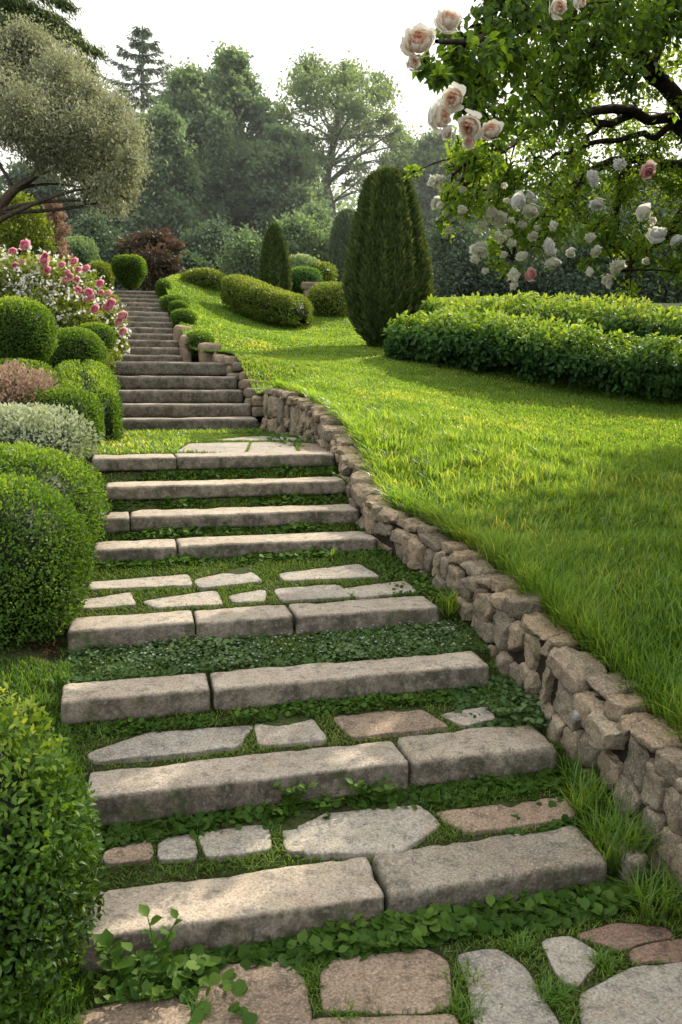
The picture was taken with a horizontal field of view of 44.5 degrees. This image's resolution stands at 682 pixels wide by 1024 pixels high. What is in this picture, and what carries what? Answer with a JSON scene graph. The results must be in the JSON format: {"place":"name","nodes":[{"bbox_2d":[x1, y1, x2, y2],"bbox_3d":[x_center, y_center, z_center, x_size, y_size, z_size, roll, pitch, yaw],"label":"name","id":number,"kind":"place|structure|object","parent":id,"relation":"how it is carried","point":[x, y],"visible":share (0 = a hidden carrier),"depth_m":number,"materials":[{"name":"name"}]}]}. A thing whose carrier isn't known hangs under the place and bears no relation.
{"place":"outdoors","nodes":[
{"label":"outdoors","id":0,"kind":"place"},
{"bbox_2d":[0,264,681,1023],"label":"terraced earth","id":1,"kind":"structure","parent":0,"point":[294,822],"depth_m":3.18,"materials":[{"name":"soil"}]},
{"bbox_2d":[0,295,58,362],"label":"box ball","id":2,"kind":"object","parent":1,"relation":"on","point":[27,329],"visible":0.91,"depth_m":7.54,"materials":[{"name":"green plant"}]},
{"bbox_2d":[0,190,59,262],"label":"yellow green shrub","id":3,"kind":"object","parent":1,"relation":"on","point":[8,227],"visible":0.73,"depth_m":14.69,"materials":[{"name":"green plant"}]},
{"bbox_2d":[0,358,59,426],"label":"faded flower bush","id":4,"kind":"object","parent":1,"relation":"on","point":[11,390],"visible":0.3,"depth_m":6.27,"materials":[{"name":"pink plant"}]},
{"bbox_2d":[0,655,96,1023],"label":"grass strip","id":5,"kind":"object","parent":1,"relation":"on","point":[76,988],"depth_m":3.13,"materials":[{"name":"plant"}]},
{"bbox_2d":[0,470,98,653],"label":"box shrub","id":6,"kind":"object","parent":1,"relation":"on","point":[42,550],"visible":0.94,"depth_m":3.52,"materials":[{"name":"green plant"}]},
{"bbox_2d":[0,401,104,467],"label":"silvery shrub","id":7,"kind":"object","parent":1,"relation":"on","point":[23,421],"visible":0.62,"depth_m":5.45,"materials":[{"name":"green plant"}]},
{"bbox_2d":[0,681,110,1023],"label":"glossy bush","id":8,"kind":"object","parent":1,"relation":"on","point":[38,876],"visible":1,"depth_m":2.04,"materials":[{"name":"green plant"}]},
{"bbox_2d":[0,440,111,559],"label":"box shrub","id":9,"kind":"object","parent":1,"relation":"on","point":[35,460],"visible":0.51,"depth_m":4.45,"materials":[{"name":"green plant"}]},
{"bbox_2d":[19,386,105,447],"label":"box shrub","id":10,"kind":"object","parent":1,"relation":"on","point":[88,405],"visible":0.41,"depth_m":6.33,"materials":[{"name":"green plant"}]},
{"bbox_2d":[0,238,131,360],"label":"rose bush","id":11,"kind":"object","parent":1,"relation":"on","point":[68,298],"visible":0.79,"depth_m":10.00,"materials":[{"name":"pink plant"}]},
{"bbox_2d":[44,325,106,367],"bbox_3d":[-2.895,-1.615,9.064,0.676,0.803,0.665,0,9,0],"label":"box ball","id":12,"kind":"object","parent":1,"relation":"on","point":[73,343],"visible":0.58,"depth_m":8.83,"materials":[{"name":"green plant"}]},
{"bbox_2d":[0,8,158,222],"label":"olive tree","id":13,"kind":"object","parent":1,"relation":"on","point":[96,138],"visible":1,"depth_m":12.71,"materials":[{"name":"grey plant"}]},
{"bbox_2d":[53,359,124,442],"bbox_3d":[-2.255,-0.987,7.361,0.596,0.774,1.495,-3,9,-19],"label":"box hedge","id":14,"kind":"object","parent":1,"relation":"on","point":[97,379],"visible":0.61,"depth_m":7.06,"materials":[{"name":"green plant"}]},
{"bbox_2d":[77,592,135,610],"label":"flagstone","id":15,"kind":"object","parent":1,"relation":"on","point":[116,600],"visible":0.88,"depth_m":3.96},
{"bbox_2d":[92,928,137,979],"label":"leafy weed","id":16,"kind":"object","parent":1,"relation":"on","point":[110,957],"visible":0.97,"depth_m":2.24,"materials":[{"name":"green plant"}]},
{"bbox_2d":[103,841,153,867],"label":"flagstone","id":17,"kind":"object","parent":1,"relation":"on","point":[134,853],"visible":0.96,"depth_m":2.64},
{"bbox_2d":[111,254,147,290],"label":"clipped topiary","id":18,"kind":"object","parent":1,"relation":"on","point":[129,271],"visible":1,"depth_m":16.17,"materials":[{"name":"green plant"}]},
{"bbox_2d":[69,997,191,1023],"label":"flagstone","id":19,"kind":"object","parent":1,"relation":"on","point":[167,1011],"visible":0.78,"depth_m":2.14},
{"bbox_2d":[67,610,194,650],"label":"stone slab","id":20,"kind":"structure","parent":1,"relation":"on","point":[119,630],"depth_m":3.67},
{"bbox_2d":[87,951,180,1003],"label":"leafy weed","id":21,"kind":"object","parent":1,"relation":"on","point":[153,993],"visible":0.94,"depth_m":2.17,"materials":[{"name":"green plant"}]},
{"bbox_2d":[92,454,175,471],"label":"stone slab","id":22,"kind":"structure","parent":1,"relation":"on","point":[127,462],"depth_m":5.50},
{"bbox_2d":[93,539,176,564],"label":"stone slab","id":23,"kind":"structure","parent":1,"relation":"on","point":[157,549],"depth_m":4.53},
{"bbox_2d":[61,673,209,724],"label":"stone slab","id":24,"kind":"structure","parent":1,"relation":"on","point":[110,700],"depth_m":3.24,"materials":[{"name":"stone"}]},
{"bbox_2d":[87,574,191,591],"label":"flagstone","id":25,"kind":"object","parent":1,"relation":"on","point":[182,580],"visible":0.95,"depth_m":4.21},
{"bbox_2d":[121,904,181,985],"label":"leafy weed","id":26,"kind":"object","parent":1,"relation":"on","point":[153,962],"visible":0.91,"depth_m":2.22,"materials":[{"name":"green plant"}]},
{"bbox_2d":[107,361,226,374],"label":"stone slab","id":27,"kind":"structure","parent":1,"relation":"on","point":[169,368],"depth_m":9.71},
{"bbox_2d":[71,427,266,456],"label":"landing turf","id":28,"kind":"structure","parent":1,"relation":"on","point":[131,442],"depth_m":6.81,"materials":[{"name":"green plant"}]},
{"bbox_2d":[87,725,251,764],"bbox_3d":[-0.626,0.876,3.111,0.615,0.060,0.174,-2,9,-13],"label":"flagstone","id":29,"kind":"object","parent":1,"relation":"on","point":[154,746],"visible":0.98,"depth_m":3.08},
{"bbox_2d":[114,375,236,389],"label":"stone slab","id":30,"kind":"structure","parent":1,"relation":"on","point":[179,382],"depth_m":9.43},
{"bbox_2d":[157,834,197,863],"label":"flagstone","id":31,"kind":"object","parent":1,"relation":"on","point":[178,848],"visible":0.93,"depth_m":2.67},
{"bbox_2d":[118,390,242,403],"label":"stone slab","id":32,"kind":"structure","parent":1,"relation":"on","point":[181,396],"depth_m":9.15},
{"bbox_2d":[142,591,222,608],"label":"flagstone","id":33,"kind":"object","parent":1,"relation":"on","point":[201,599],"visible":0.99,"depth_m":4.00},
{"bbox_2d":[119,403,251,417],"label":"stone slab","id":34,"kind":"structure","parent":1,"relation":"on","point":[165,410],"depth_m":8.88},
{"bbox_2d":[118,417,257,431],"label":"stone slab","id":35,"kind":"structure","parent":1,"relation":"on","point":[186,424],"depth_m":8.59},
{"bbox_2d":[106,477,345,499],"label":"stone slab","id":36,"kind":"structure","parent":1,"relation":"on","point":[141,490],"depth_m":5.31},
{"bbox_2d":[194,572,261,590],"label":"flagstone","id":37,"kind":"object","parent":1,"relation":"on","point":[218,580],"visible":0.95,"depth_m":4.29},
{"bbox_2d":[78,857,383,973],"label":"stone slab","id":38,"kind":"structure","parent":1,"relation":"on","point":[255,907],"depth_m":2.44,"materials":[{"name":"stone"}]},
{"bbox_2d":[198,825,271,861],"bbox_3d":[-0.343,1.091,2.731,0.236,0.056,0.157,-3,9,-18],"label":"flagstone","id":39,"kind":"object","parent":1,"relation":"on","point":[242,842],"visible":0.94,"depth_m":2.71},
{"bbox_2d":[213,354,268,416],"bbox_3d":[-1.068,-1.471,9.610,0.412,0.716,1.505,-4,10,-26],"label":"stone edging","id":40,"kind":"object","parent":1,"relation":"on","point":[235,368],"visible":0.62,"depth_m":9.32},
{"bbox_2d":[193,605,292,640],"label":"stone slab","id":41,"kind":"structure","parent":1,"relation":"on","point":[255,621],"depth_m":3.79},
{"bbox_2d":[130,504,358,530],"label":"stone slab","id":42,"kind":"structure","parent":1,"relation":"on","point":[255,516],"depth_m":5.01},
{"bbox_2d":[87,741,407,827],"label":"stone slab","id":43,"kind":"structure","parent":1,"relation":"on","point":[192,788],"depth_m":2.90,"materials":[{"name":"stone"}]},
{"bbox_2d":[194,961,311,1023],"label":"flagstone","id":44,"kind":"object","parent":1,"relation":"on","point":[274,994],"visible":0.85,"depth_m":2.19,"materials":[{"name":"stone"}]},
{"bbox_2d":[174,451,333,469],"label":"stone slab","id":45,"kind":"structure","parent":1,"relation":"on","point":[231,460],"depth_m":5.70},
{"bbox_2d":[176,531,376,559],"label":"stone slab","id":46,"kind":"structure","parent":1,"relation":"on","point":[221,547],"depth_m":4.73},
{"bbox_2d":[254,719,326,748],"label":"flagstone","id":47,"kind":"object","parent":1,"relation":"on","point":[310,732],"visible":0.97,"depth_m":3.18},
{"bbox_2d":[61,618,550,733],"bbox_3d":[-0.150,0.730,3.469,1.961,0.304,0.832,-2,9,-14],"label":"creeping cover","id":48,"kind":"object","parent":1,"relation":"on","point":[326,639],"visible":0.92,"depth_m":3.61,"materials":[{"name":"green plant"}]},
{"bbox_2d":[274,584,350,602],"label":"flagstone","id":49,"kind":"object","parent":1,"relation":"on","point":[309,593],"visible":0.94,"depth_m":4.15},
{"bbox_2d":[287,913,370,954],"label":"leafy weed","id":50,"kind":"object","parent":1,"relation":"on","point":[316,941],"visible":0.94,"depth_m":2.38,"materials":[{"name":"green plant"}]},
{"bbox_2d":[279,564,378,583],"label":"flagstone","id":51,"kind":"object","parent":1,"relation":"on","point":[354,571],"visible":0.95,"depth_m":4.42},
{"bbox_2d":[210,651,488,710],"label":"stone slab","id":52,"kind":"structure","parent":1,"relation":"on","point":[255,687],"depth_m":3.45,"materials":[{"name":"stone"}]},
{"bbox_2d":[288,596,438,634],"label":"stone slab","id":53,"kind":"structure","parent":1,"relation":"on","point":[342,616],"depth_m":3.92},
{"bbox_2d":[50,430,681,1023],"bbox_3d":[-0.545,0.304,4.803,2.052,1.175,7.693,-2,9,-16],"label":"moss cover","id":54,"kind":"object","parent":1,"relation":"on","point":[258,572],"visible":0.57,"depth_m":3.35,"materials":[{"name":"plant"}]},
{"bbox_2d":[297,805,439,861],"bbox_3d":[0.093,1.091,2.813,0.496,0.082,0.255,-1,9,-9],"label":"flagstone","id":55,"kind":"object","parent":1,"relation":"on","point":[368,834],"visible":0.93,"depth_m":2.79,"materials":[{"name":"stone"}]},
{"bbox_2d":[64,424,678,1023],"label":"clover cover","id":56,"kind":"object","parent":1,"relation":"on","point":[446,922],"visible":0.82,"depth_m":2.82,"materials":[{"name":"green plant"}]},
{"bbox_2d":[346,775,397,802],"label":"leafy weed","id":57,"kind":"object","parent":1,"relation":"on","point":[375,794],"visible":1,"depth_m":2.93,"materials":[{"name":"green plant"}]},
{"bbox_2d":[344,581,415,598],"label":"flagstone","id":58,"kind":"object","parent":1,"relation":"on","point":[371,591],"visible":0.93,"depth_m":4.23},
{"bbox_2d":[310,1014,458,1023],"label":"flagstone","id":59,"kind":"object","parent":1,"relation":"on","point":[428,1019],"visible":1,"depth_m":2.12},
{"bbox_2d":[319,949,451,1014],"bbox_3d":[0.121,1.287,2.267,0.362,0.043,0.250,0,9,0],"label":"flagstone","id":60,"kind":"object","parent":1,"relation":"on","point":[394,983],"visible":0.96,"depth_m":2.24,"materials":[{"name":"stone"}]},
{"bbox_2d":[334,709,447,741],"bbox_3d":[0.195,0.849,3.306,0.430,0.062,0.177,-2,9,-15],"label":"flagstone","id":61,"kind":"object","parent":1,"relation":"on","point":[379,724],"visible":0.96,"depth_m":3.28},
{"bbox_2d":[369,908,423,946],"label":"leafy weed","id":62,"kind":"object","parent":1,"relation":"on","point":[416,939],"visible":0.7,"depth_m":2.39,"materials":[{"name":"green plant"}]},
{"bbox_2d":[442,706,494,728],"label":"flagstone","id":63,"kind":"object","parent":1,"relation":"on","point":[464,719],"visible":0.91,"depth_m":3.35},
{"bbox_2d":[260,387,681,900],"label":"stone wall","id":64,"kind":"structure","parent":1,"relation":"on","point":[595,722],"depth_m":3.43,"materials":[{"name":"stone"}]},
{"bbox_2d":[397,725,556,786],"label":"stone slab","id":65,"kind":"structure","parent":1,"relation":"on","point":[466,754],"depth_m":3.11,"materials":[{"name":"stone"}]},
{"bbox_2d":[371,825,606,913],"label":"stone slab","id":66,"kind":"structure","parent":1,"relation":"on","point":[452,874],"depth_m":2.63,"materials":[{"name":"stone"}]},
{"bbox_2d":[437,796,575,835],"bbox_3d":[0.591,1.075,2.911,0.507,0.056,0.136,-2,9,-13],"label":"flagstone","id":67,"kind":"object","parent":1,"relation":"on","point":[490,818],"visible":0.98,"depth_m":2.90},
{"bbox_2d":[457,949,558,1023],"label":"flagstone","id":68,"kind":"object","parent":1,"relation":"on","point":[506,999],"visible":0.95,"depth_m":2.22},
{"bbox_2d":[472,887,546,911],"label":"leafy weed","id":69,"kind":"object","parent":1,"relation":"on","point":[529,903],"visible":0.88,"depth_m":2.55,"materials":[{"name":"green plant"}]},
{"bbox_2d":[524,971,586,1012],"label":"grass tuft","id":70,"kind":"object","parent":1,"relation":"on","point":[546,992],"visible":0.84,"depth_m":2.20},
{"bbox_2d":[541,936,600,987],"bbox_3d":[0.657,1.275,2.344,0.158,0.042,0.208,0,9,0],"label":"flagstone","id":71,"kind":"object","parent":1,"relation":"on","point":[565,959],"visible":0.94,"depth_m":2.34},
{"bbox_2d":[543,752,635,819],"bbox_3d":[0.911,0.984,2.977,0.353,0.168,0.377,6,10,35],"label":"grass tuft","id":72,"kind":"object","parent":1,"relation":"on","point":[592,791],"visible":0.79,"depth_m":2.94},
{"bbox_2d":[565,885,633,914],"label":"leafy weed","id":73,"kind":"object","parent":1,"relation":"on","point":[585,903],"visible":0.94,"depth_m":2.55,"materials":[{"name":"green plant"}]},
{"bbox_2d":[550,782,673,873],"bbox_3d":[0.946,1.055,2.731,0.479,0.222,0.515,0,9,0],"label":"grass tuft","id":74,"kind":"object","parent":1,"relation":"on","point":[635,839],"visible":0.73,"depth_m":2.74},
{"bbox_2d":[602,831,648,884],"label":"stone block","id":75,"kind":"structure","parent":1,"relation":"on","point":[634,858],"depth_m":2.68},
{"bbox_2d":[578,923,673,951],"bbox_3d":[0.837,1.260,2.451,0.276,0.043,0.112,-3,9,-19],"label":"flagstone","id":76,"kind":"object","parent":1,"relation":"on","point":[622,935],"visible":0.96,"depth_m":2.44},
{"bbox_2d":[579,962,681,1023],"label":"flagstone","id":77,"kind":"object","parent":1,"relation":"on","point":[647,994],"visible":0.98,"depth_m":2.19,"materials":[{"name":"stone"}]},
{"bbox_2d":[601,847,681,927],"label":"grass tuft","id":78,"kind":"object","parent":1,"relation":"on","point":[644,908],"visible":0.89,"depth_m":2.54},
{"bbox_2d":[628,939,681,965],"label":"flagstone","id":79,"kind":"object","parent":1,"relation":"on","point":[655,951],"visible":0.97,"depth_m":2.37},
{"bbox_2d":[0,0,681,211],"label":"sky","id":80,"kind":"structure","parent":0,"point":[273,31],"materials":[{"name":"white"}]},
{"bbox_2d":[162,274,681,757],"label":"lawn","id":81,"kind":"structure","parent":0,"point":[211,292],"depth_m":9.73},
{"bbox_2d":[179,267,225,290],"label":"lawn shrub","id":82,"kind":"object","parent":81,"relation":"on","point":[207,278],"visible":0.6,"depth_m":17.17,"materials":[{"name":"green plant"}]},
{"bbox_2d":[220,274,314,327],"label":"clipped hedge","id":83,"kind":"object","parent":81,"relation":"on","point":[260,299],"visible":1,"depth_m":15.53,"materials":[{"name":"green plant"}]},
{"bbox_2d":[257,222,292,290],"bbox_3d":[-1.451,-5.471,18.386,0.825,1.828,0.851,0,9,0],"label":"clipped cypress","id":84,"kind":"object","parent":81,"relation":"on","point":[274,268],"visible":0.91,"depth_m":18.15,"materials":[{"name":"green plant"}]},
{"bbox_2d":[305,281,347,316],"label":"lawn shrub","id":85,"kind":"object","parent":81,"relation":"on","point":[327,297],"visible":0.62,"depth_m":16.78,"materials":[{"name":"green plant"}]},
{"bbox_2d":[341,165,437,346],"bbox_3d":[0.723,-3.740,12.777,1.490,2.976,1.425,0,9,0],"label":"clipped cypress","id":86,"kind":"object","parent":81,"relation":"on","point":[387,273],"visible":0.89,"depth_m":12.32,"materials":[{"name":"green plant"}]},
{"bbox_2d":[380,305,681,402],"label":"broad leaved hedge","id":87,"kind":"object","parent":81,"relation":"on","point":[574,352],"visible":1,"depth_m":9.97,"materials":[{"name":"green plant"}]},
{"bbox_2d":[400,0,681,305],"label":"rose tree","id":88,"kind":"object","parent":81,"relation":"on","point":[496,45],"visible":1,"depth_m":4.76,"materials":[{"name":"green plant"}]},
{"bbox_2d":[418,290,681,348],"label":"hedge","id":89,"kind":"object","parent":81,"relation":"on","point":[629,317],"visible":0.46,"depth_m":11.53,"materials":[{"name":"green plant"}]},
{"bbox_2d":[621,303,681,308],"bbox_3d":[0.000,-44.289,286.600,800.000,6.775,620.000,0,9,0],"label":"ground","id":90,"kind":"structure","parent":0,"point":[665,305],"depth_m":18.34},
{"bbox_2d":[0,151,92,273],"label":"broadleaf tree","id":91,"kind":"object","parent":90,"relation":"on","point":[37,193],"visible":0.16,"depth_m":31.68,"materials":[{"name":"green plant"}]},
{"bbox_2d":[0,0,109,77],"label":"cedar tree","id":92,"kind":"object","parent":90,"relation":"on","point":[27,7],"visible":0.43,"depth_m":17.59,"materials":[{"name":"green plant"}]},
{"bbox_2d":[42,198,75,262],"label":"brown shrub","id":93,"kind":"object","parent":90,"relation":"on","point":[58,223],"visible":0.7,"depth_m":16.27,"materials":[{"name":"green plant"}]},
{"bbox_2d":[53,235,100,273],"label":"dark shrub","id":94,"kind":"object","parent":90,"relation":"on","point":[82,251],"visible":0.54,"depth_m":17.65,"materials":[{"name":"green plant"}]},
{"bbox_2d":[63,206,140,290],"bbox_3d":[-7.567,-7.628,26.239,2.641,3.688,2.826,-6,10,-33],"label":"understory shrub","id":95,"kind":"object","parent":90,"relation":"on","point":[93,226],"visible":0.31,"depth_m":25.63,"materials":[{"name":"green plant"}]},
{"bbox_2d":[93,25,175,289],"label":"spruce tree","id":96,"kind":"object","parent":90,"relation":"on","point":[142,46],"visible":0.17,"depth_m":41.86,"materials":[{"name":"green plant"}]},
{"bbox_2d":[113,227,186,290],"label":"red leaved shrub","id":97,"kind":"object","parent":90,"relation":"on","point":[163,265],"visible":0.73,"depth_m":19.12,"materials":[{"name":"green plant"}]},
{"bbox_2d":[110,100,213,290],"bbox_3d":[-6.866,-11.384,32.596,4.830,8.764,4.144,0,9,0],"label":"broadleaf tree","id":98,"kind":"object","parent":90,"relation":"on","point":[161,208],"visible":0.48,"depth_m":31.75,"materials":[{"name":"green plant"}]},
{"bbox_2d":[143,54,259,232],"bbox_3d":[-6.427,-13.548,36.277,5.871,11.774,6.045,0,9,0],"label":"broadleaf tree","id":99,"kind":"object","parent":90,"relation":"on","point":[190,95],"visible":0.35,"depth_m":34.80,"materials":[{"name":"green plant"}]},
{"bbox_2d":[173,213,242,277],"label":"understory shrub","id":100,"kind":"object","parent":90,"relation":"on","point":[206,238],"visible":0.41,"depth_m":27.36,"materials":[{"name":"green plant"}]},
{"bbox_2d":[205,222,262,278],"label":"understory shrub","id":101,"kind":"object","parent":90,"relation":"on","point":[246,247],"visible":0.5,"depth_m":25.67,"materials":[{"name":"green plant"}]},
{"bbox_2d":[194,40,283,233],"bbox_3d":[-4.995,-14.509,38.181,5.254,12.927,5.942,0,9,0],"label":"broadleaf tree","id":102,"kind":"object","parent":90,"relation":"on","point":[233,75],"visible":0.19,"depth_m":36.85,"materials":[{"name":"green plant"}]},
{"bbox_2d":[227,122,336,242],"bbox_3d":[-2.594,-11.948,35.645,4.632,8.968,4.344,6,10,33],"label":"broadleaf tree","id":103,"kind":"object","parent":90,"relation":"on","point":[275,173],"visible":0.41,"depth_m":34.63,"materials":[{"name":"green plant"}]},
{"bbox_2d":[258,205,331,292],"bbox_3d":[-1.174,-8.197,27.756,4.087,3.989,3.609,0,9,0],"label":"understory shrub","id":104,"kind":"object","parent":90,"relation":"on","point":[308,235],"visible":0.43,"depth_m":27.30,"materials":[{"name":"green plant"}]},
{"bbox_2d":[328,207,353,282],"bbox_3d":[0.170,-8.095,26.077,1.218,2.741,1.208,0,9,0],"label":"clipped cypress","id":105,"kind":"object","parent":90,"relation":"on","point":[340,231],"visible":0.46,"depth_m":25.68,"materials":[{"name":"green plant"}]},
{"bbox_2d":[264,46,418,229],"bbox_3d":[-0.261,-15.682,40.382,8.043,14.435,9.357,0,9,0],"label":"broadleaf tree","id":106,"kind":"object","parent":90,"relation":"on","point":[348,82],"visible":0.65,"depth_m":38.75,"materials":[{"name":"green plant"}]},
{"bbox_2d":[392,125,497,296],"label":"broadleaf tree","id":107,"kind":"object","parent":90,"relation":"on","point":[432,149],"visible":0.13,"depth_m":40.74,"materials":[{"name":"green plant"}]},
{"bbox_2d":[424,209,522,297],"bbox_3d":[3.712,-7.773,26.223,3.711,3.926,3.994,0,9,0],"label":"understory shrub","id":108,"kind":"object","parent":90,"relation":"on","point":[460,276],"visible":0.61,"depth_m":25.51,"materials":[{"name":"green plant"}]},
{"bbox_2d":[471,213,573,298],"bbox_3d":[5.650,-7.156,25.004,3.797,3.668,4.028,0,9,0],"label":"understory shrub","id":109,"kind":"object","parent":90,"relation":"on","point":[502,284],"visible":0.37,"depth_m":24.56,"materials":[{"name":"green plant"}]},
{"bbox_2d":[537,211,643,301],"bbox_3d":[7.299,-6.964,24.307,3.689,3.645,3.863,0,9,0],"label":"understory shrub","id":110,"kind":"object","parent":90,"relation":"on","point":[577,282],"visible":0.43,"depth_m":23.66,"materials":[{"name":"green plant"}]},
{"bbox_2d":[602,149,681,302],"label":"broadleaf tree","id":111,"kind":"object","parent":90,"relation":"on","point":[652,200],"visible":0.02,"depth_m":33.04,"materials":[{"name":"green plant"}]},
{"bbox_2d":[610,211,681,302],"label":"understory shrub","id":112,"kind":"object","parent":90,"relation":"on","point":[668,293],"visible":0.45,"depth_m":22.89,"materials":[{"name":"green plant"}]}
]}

